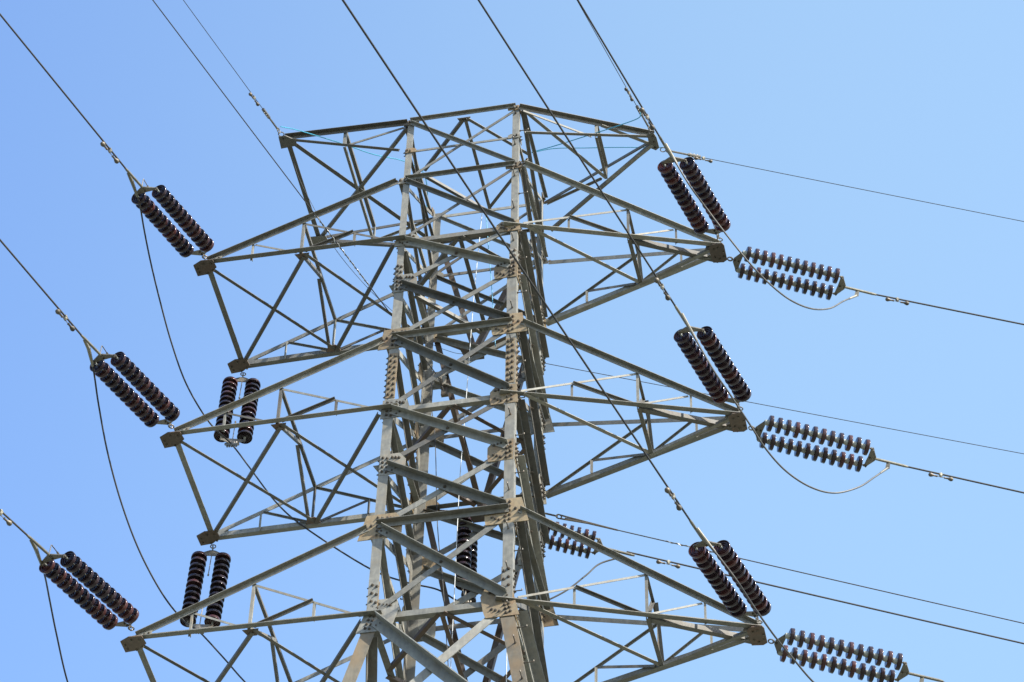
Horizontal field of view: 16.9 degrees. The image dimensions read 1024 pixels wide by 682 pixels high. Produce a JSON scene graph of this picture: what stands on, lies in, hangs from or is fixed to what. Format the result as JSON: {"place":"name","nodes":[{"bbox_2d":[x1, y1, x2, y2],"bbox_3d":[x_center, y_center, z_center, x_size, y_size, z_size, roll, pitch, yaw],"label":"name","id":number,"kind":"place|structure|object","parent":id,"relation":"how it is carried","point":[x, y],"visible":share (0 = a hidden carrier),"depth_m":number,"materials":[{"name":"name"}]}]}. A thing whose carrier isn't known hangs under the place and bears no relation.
{"place":"outdoors","nodes":[
{"label":"outdoors","id":0,"kind":"place"},
{"bbox_2d":[0,0,1023,681],"label":"sky","id":1,"kind":"structure","parent":0,"point":[922,100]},
{"label":"ground","id":2,"kind":"structure","parent":0,"visible":0},
{"bbox_2d":[120,103,766,681],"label":"transmission tower","id":3,"kind":"structure","parent":2,"relation":"on","point":[522,519],"depth_m":56.42,"materials":[{"name":"metal"}]},
{"bbox_2d":[27,535,138,630],"bbox_3d":[-6.521,3.658,52.148,0.671,0.432,2.712,-23,-51,21],"label":"insulator string","id":4,"kind":"object","parent":3,"relation":"attached to","point":[108,595],"visible":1,"depth_m":52.18,"materials":[{"name":"ceramic"}]},
{"bbox_2d":[3,512,27,535],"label":"conductor","id":5,"kind":"object","parent":4,"relation":"attached to","point":[15,524],"visible":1,"depth_m":51.07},
{"bbox_2d":[0,509,11,525],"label":"vibration damper","id":6,"kind":"object","parent":5,"relation":"attached to","point":[8,522],"visible":1,"depth_m":50.88,"materials":[{"name":"metal"}]},
{"bbox_2d":[29,540,67,681],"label":"jumper cable","id":7,"kind":"object","parent":4,"relation":"hanging from","point":[35,548],"visible":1,"depth_m":52.89,"materials":[{"name":"metal"}]},
{"bbox_2d":[81,335,179,428],"bbox_3d":[-6.153,0.648,55.196,0.672,0.483,2.671,-21,-50,20],"label":"insulator string","id":8,"kind":"object","parent":3,"relation":"attached to","point":[141,383],"visible":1,"depth_m":55.23,"materials":[{"name":"ceramic"}]},
{"bbox_2d":[0,239,81,335],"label":"conductor","id":9,"kind":"object","parent":8,"relation":"attached to","point":[35,281],"visible":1,"depth_m":53.38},
{"bbox_2d":[55,309,74,331],"bbox_3d":[-6.988,-0.338,53.922,0.086,0.155,0.530,-18,-49,18],"label":"vibration damper","id":10,"kind":"object","parent":9,"relation":"attached to","point":[65,318],"visible":1,"depth_m":53.91,"materials":[{"name":"metal"}]},
{"bbox_2d":[125,168,213,259],"bbox_3d":[-5.817,-2.155,58.026,0.670,0.536,2.638,-19,-50,19],"label":"insulator string","id":11,"kind":"object","parent":3,"relation":"attached to","point":[177,212],"visible":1,"depth_m":58.06,"materials":[{"name":"ceramic"}]},
{"bbox_2d":[0,13,125,168],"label":"conductor","id":12,"kind":"object","parent":11,"relation":"attached to","point":[55,82],"visible":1,"depth_m":55.67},
{"bbox_2d":[100,141,118,163],"bbox_3d":[-6.617,-3.112,56.705,0.086,0.155,0.530,-19,-49,18],"label":"vibration damper","id":13,"kind":"object","parent":12,"relation":"attached to","point":[102,144],"visible":1,"depth_m":56.70,"materials":[{"name":"metal"}]},
{"bbox_2d":[127,173,614,603],"bbox_3d":[-3.091,1.885,57.693,9.543,5.745,3.195,23,-50,-20],"label":"jumper cable","id":14,"kind":"object","parent":11,"relation":"hanging from","point":[131,180],"visible":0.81,"depth_m":57.92,"materials":[{"name":"metal"}]},
{"bbox_2d":[180,544,230,633],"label":"insulator string","id":15,"kind":"object","parent":3,"relation":"attached to","point":[194,583],"visible":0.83,"depth_m":56.99,"materials":[{"name":"ceramic"}]},
{"bbox_2d":[83,340,245,681],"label":"jumper cable","id":16,"kind":"object","parent":15,"relation":"hanging from","point":[88,348],"visible":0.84,"depth_m":55.21,"materials":[{"name":"metal"}]},
{"bbox_2d":[183,0,284,135],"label":"earth wire","id":17,"kind":"object","parent":3,"relation":"attached to","point":[267,115],"visible":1,"depth_m":60.49,"materials":[{"name":"grey metal"}]},
{"bbox_2d":[249,92,259,105],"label":"vibration damper","id":18,"kind":"object","parent":17,"relation":"attached to","point":[254,98],"visible":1,"depth_m":60.26,"materials":[{"name":"metal"}]},
{"bbox_2d":[214,372,260,447],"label":"insulator string","id":19,"kind":"object","parent":3,"relation":"attached to","point":[228,395],"visible":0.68,"depth_m":59.77,"materials":[{"name":"ceramic"}]},
{"bbox_2d":[152,0,448,396],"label":"optical cable","id":20,"kind":"object","parent":3,"relation":"attached to","point":[445,393],"visible":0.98,"depth_m":56.06,"materials":[{"name":"metal"}]},
{"bbox_2d":[280,126,427,206],"bbox_3d":[-2.647,-3.276,61.346,3.502,0.934,0.462,36,-55,-29],"label":"bonding cable","id":21,"kind":"object","parent":3,"relation":"hanging from","point":[352,147],"visible":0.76,"depth_m":61.23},
{"bbox_2d":[292,157,465,353],"bbox_3d":[-2.246,-1.439,60.411,3.861,3.154,0.223,26,-51,-22],"label":"down lead","id":22,"kind":"object","parent":3,"relation":"attached to","point":[352,270],"visible":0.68,"depth_m":59.79,"materials":[{"name":"grey metal"}]},
{"bbox_2d":[431,373,448,665],"bbox_3d":[-1.199,2.930,55.762,0.320,8.203,1.560,11,-47,-9],"label":"down lead","id":23,"kind":"object","parent":3,"relation":"hanging from","point":[436,510],"visible":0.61,"depth_m":55.34,"materials":[{"name":"grey metal"}]},
{"bbox_2d":[450,215,481,667],"bbox_3d":[-0.779,1.568,57.068,0.092,11.503,0.478,-19,-49,18],"label":"hanging rope","id":24,"kind":"object","parent":3,"relation":"hanging from","point":[463,437],"visible":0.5,"depth_m":56.65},
{"bbox_2d":[455,517,477,603],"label":"insulator string","id":25,"kind":"object","parent":3,"relation":"attached to","point":[467,557],"visible":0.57,"depth_m":56.55,"materials":[{"name":"ceramic"}]},
{"bbox_2d":[486,218,495,346],"bbox_3d":[-0.377,-1.113,60.594,0.272,3.525,0.016,-7,-47,9],"label":"bonding cable","id":26,"kind":"object","parent":3,"relation":"hanging from","point":[490,276],"visible":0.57,"depth_m":60.61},
{"bbox_2d":[506,651,506,681],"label":"hanging rope","id":27,"kind":"object","parent":3,"relation":"hanging from","point":[506,666],"visible":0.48,"depth_m":53.05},
{"bbox_2d":[499,521,634,558],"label":"insulator string","id":28,"kind":"object","parent":3,"relation":"attached to","point":[573,547],"visible":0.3,"depth_m":57.40,"materials":[{"name":"ceramic"}]},
{"bbox_2d":[627,551,1023,643],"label":"conductor","id":29,"kind":"object","parent":28,"relation":"attached to","point":[842,601],"visible":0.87,"depth_m":57.77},
{"bbox_2d":[656,560,679,568],"bbox_3d":[2.607,3.713,57.505,0.417,0.132,0.073,10,-47,-8],"label":"vibration damper","id":30,"kind":"object","parent":29,"relation":"attached to","point":[668,563],"visible":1,"depth_m":57.48,"materials":[{"name":"metal"}]},
{"bbox_2d":[531,112,640,152],"bbox_3d":[1.304,-3.647,60.720,0.089,1.295,2.770,35,-55,-28],"label":"bonding cable","id":31,"kind":"object","parent":3,"relation":"attached to","point":[596,132],"visible":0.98,"depth_m":60.48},
{"bbox_2d":[536,147,660,151],"bbox_3d":[1.558,-3.450,61.741,2.430,0.236,0.051,-5,-46,6],"label":"bonding cable","id":32,"kind":"object","parent":3,"relation":"attached to","point":[593,147],"visible":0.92,"depth_m":61.72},
{"bbox_2d":[577,1,654,132],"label":"earth wire","id":33,"kind":"object","parent":3,"relation":"attached to","point":[645,121],"visible":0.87,"depth_m":60.31,"materials":[{"name":"grey metal"}]},
{"bbox_2d":[624,87,633,100],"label":"vibration damper","id":34,"kind":"object","parent":33,"relation":"attached to","point":[628,93],"visible":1,"depth_m":60.10,"materials":[{"name":"metal"}]},
{"bbox_2d":[657,136,730,241],"bbox_3d":[2.978,-2.539,57.502,0.660,0.512,2.787,-17,-49,17],"label":"insulator string","id":35,"kind":"object","parent":3,"relation":"attached to","point":[680,192],"visible":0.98,"depth_m":57.50,"materials":[{"name":"ceramic"}]},
{"bbox_2d":[577,0,659,135],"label":"conductor","id":36,"kind":"object","parent":35,"relation":"attached to","point":[614,61],"visible":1,"depth_m":55.28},
{"bbox_2d":[639,107,654,129],"bbox_3d":[2.203,-3.631,56.153,0.086,0.155,0.530,-18,-49,17],"label":"vibration damper","id":37,"kind":"object","parent":36,"relation":"attached to","point":[642,110],"visible":1,"depth_m":56.14,"materials":[{"name":"metal"}]},
{"bbox_2d":[664,143,858,309],"bbox_3d":[4.216,-1.499,57.177,4.766,1.694,0.160,35,-55,-28],"label":"jumper cable","id":38,"kind":"object","parent":35,"relation":"hanging from","point":[715,220],"visible":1,"depth_m":56.56,"materials":[{"name":"metal"}]},
{"bbox_2d":[674,306,751,410],"bbox_3d":[3.111,0.273,54.521,0.662,0.511,2.788,-18,-49,17],"label":"insulator string","id":39,"kind":"object","parent":3,"relation":"attached to","point":[720,359],"visible":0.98,"depth_m":54.52,"materials":[{"name":"ceramic"}]},
{"bbox_2d":[478,0,675,305],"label":"conductor","id":40,"kind":"object","parent":39,"relation":"attached to","point":[558,124],"visible":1,"depth_m":50.89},
{"bbox_2d":[654,277,670,300],"bbox_3d":[2.319,-0.814,53.178,0.086,0.155,0.530,-18,-49,18],"label":"vibration damper","id":41,"kind":"object","parent":40,"relation":"attached to","point":[662,286],"visible":1,"depth_m":53.17,"materials":[{"name":"metal"}]},
{"bbox_2d":[688,520,770,623],"bbox_3d":[3.175,3.433,51.193,0.661,0.511,2.788,-18,-49,18],"label":"insulator string","id":42,"kind":"object","parent":3,"relation":"attached to","point":[716,578],"visible":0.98,"depth_m":51.20,"materials":[{"name":"ceramic"}]},
{"bbox_2d":[342,0,690,520],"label":"conductor","id":43,"kind":"object","parent":42,"relation":"attached to","point":[491,223],"visible":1,"depth_m":45.88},
{"bbox_2d":[664,487,681,510],"bbox_3d":[2.329,2.268,49.761,0.086,0.155,0.530,-18,-49,18],"label":"vibration damper","id":44,"kind":"object","parent":43,"relation":"attached to","point":[673,496],"visible":1,"depth_m":49.76,"materials":[{"name":"metal"}]},
{"bbox_2d":[545,512,1023,623],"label":"optical cable","id":45,"kind":"object","parent":3,"relation":"attached to","point":[568,518],"visible":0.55,"depth_m":56.98,"materials":[{"name":"metal"}]},
{"bbox_2d":[545,363,1023,453],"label":"earth wire","id":46,"kind":"object","parent":3,"relation":"attached to","point":[805,412],"visible":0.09,"depth_m":60.59,"materials":[{"name":"grey metal"}]},
{"bbox_2d":[727,246,875,299],"bbox_3d":[4.946,-1.114,58.835,2.637,0.406,0.672,10,-47,-8],"label":"insulator string","id":47,"kind":"object","parent":3,"relation":"attached to","point":[795,266],"visible":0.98,"depth_m":58.76,"materials":[{"name":"ceramic"}]},
{"bbox_2d":[876,294,1023,324],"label":"conductor","id":48,"kind":"object","parent":47,"relation":"attached to","point":[951,309],"visible":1,"depth_m":58.97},
{"bbox_2d":[885,297,908,304],"bbox_3d":[6.584,-0.688,58.906,0.417,0.132,0.073,8,-46,-6],"label":"vibration damper","id":49,"kind":"object","parent":48,"relation":"attached to","point":[897,300],"visible":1,"depth_m":58.88,"materials":[{"name":"metal"}]},
{"bbox_2d":[748,415,907,471],"bbox_3d":[5.126,1.707,55.860,2.691,0.411,0.672,11,-47,-9],"label":"insulator string","id":50,"kind":"object","parent":3,"relation":"attached to","point":[822,436],"visible":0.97,"depth_m":55.78,"materials":[{"name":"ceramic"}]},
{"bbox_2d":[680,313,889,493],"bbox_3d":[4.373,1.396,54.138,4.840,1.884,0.183,35,-55,-28],"label":"jumper cable","id":51,"kind":"object","parent":50,"relation":"hanging from","point":[683,317],"visible":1,"depth_m":53.49,"materials":[{"name":"metal"}]},
{"bbox_2d":[908,466,1023,493],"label":"conductor","id":52,"kind":"object","parent":50,"relation":"attached to","point":[966,479],"visible":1,"depth_m":56.01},
{"bbox_2d":[928,473,952,480],"bbox_3d":[6.962,2.196,55.960,0.417,0.132,0.073,9,-47,-7],"label":"vibration damper","id":53,"kind":"object","parent":52,"relation":"attached to","point":[940,475],"visible":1,"depth_m":55.94,"materials":[{"name":"metal"}]},
{"bbox_2d":[660,147,1023,221],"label":"earth wire","id":54,"kind":"object","parent":3,"relation":"attached to","point":[693,155],"visible":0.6,"depth_m":61.21,"materials":[{"name":"grey metal"}]},
{"bbox_2d":[694,156,712,162],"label":"vibration damper","id":55,"kind":"object","parent":54,"relation":"attached to","point":[703,158],"visible":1,"depth_m":61.09,"materials":[{"name":"metal"}]},
{"bbox_2d":[768,628,942,681],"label":"insulator string","id":56,"kind":"object","parent":3,"relation":"attached to","point":[861,671],"visible":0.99,"depth_m":52.44,"materials":[{"name":"ceramic"}]},
{"bbox_2d":[696,528,923,681],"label":"jumper cable","id":57,"kind":"object","parent":56,"relation":"hanging from","point":[701,534],"visible":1,"depth_m":50.27,"materials":[{"name":"metal"}]}
]}

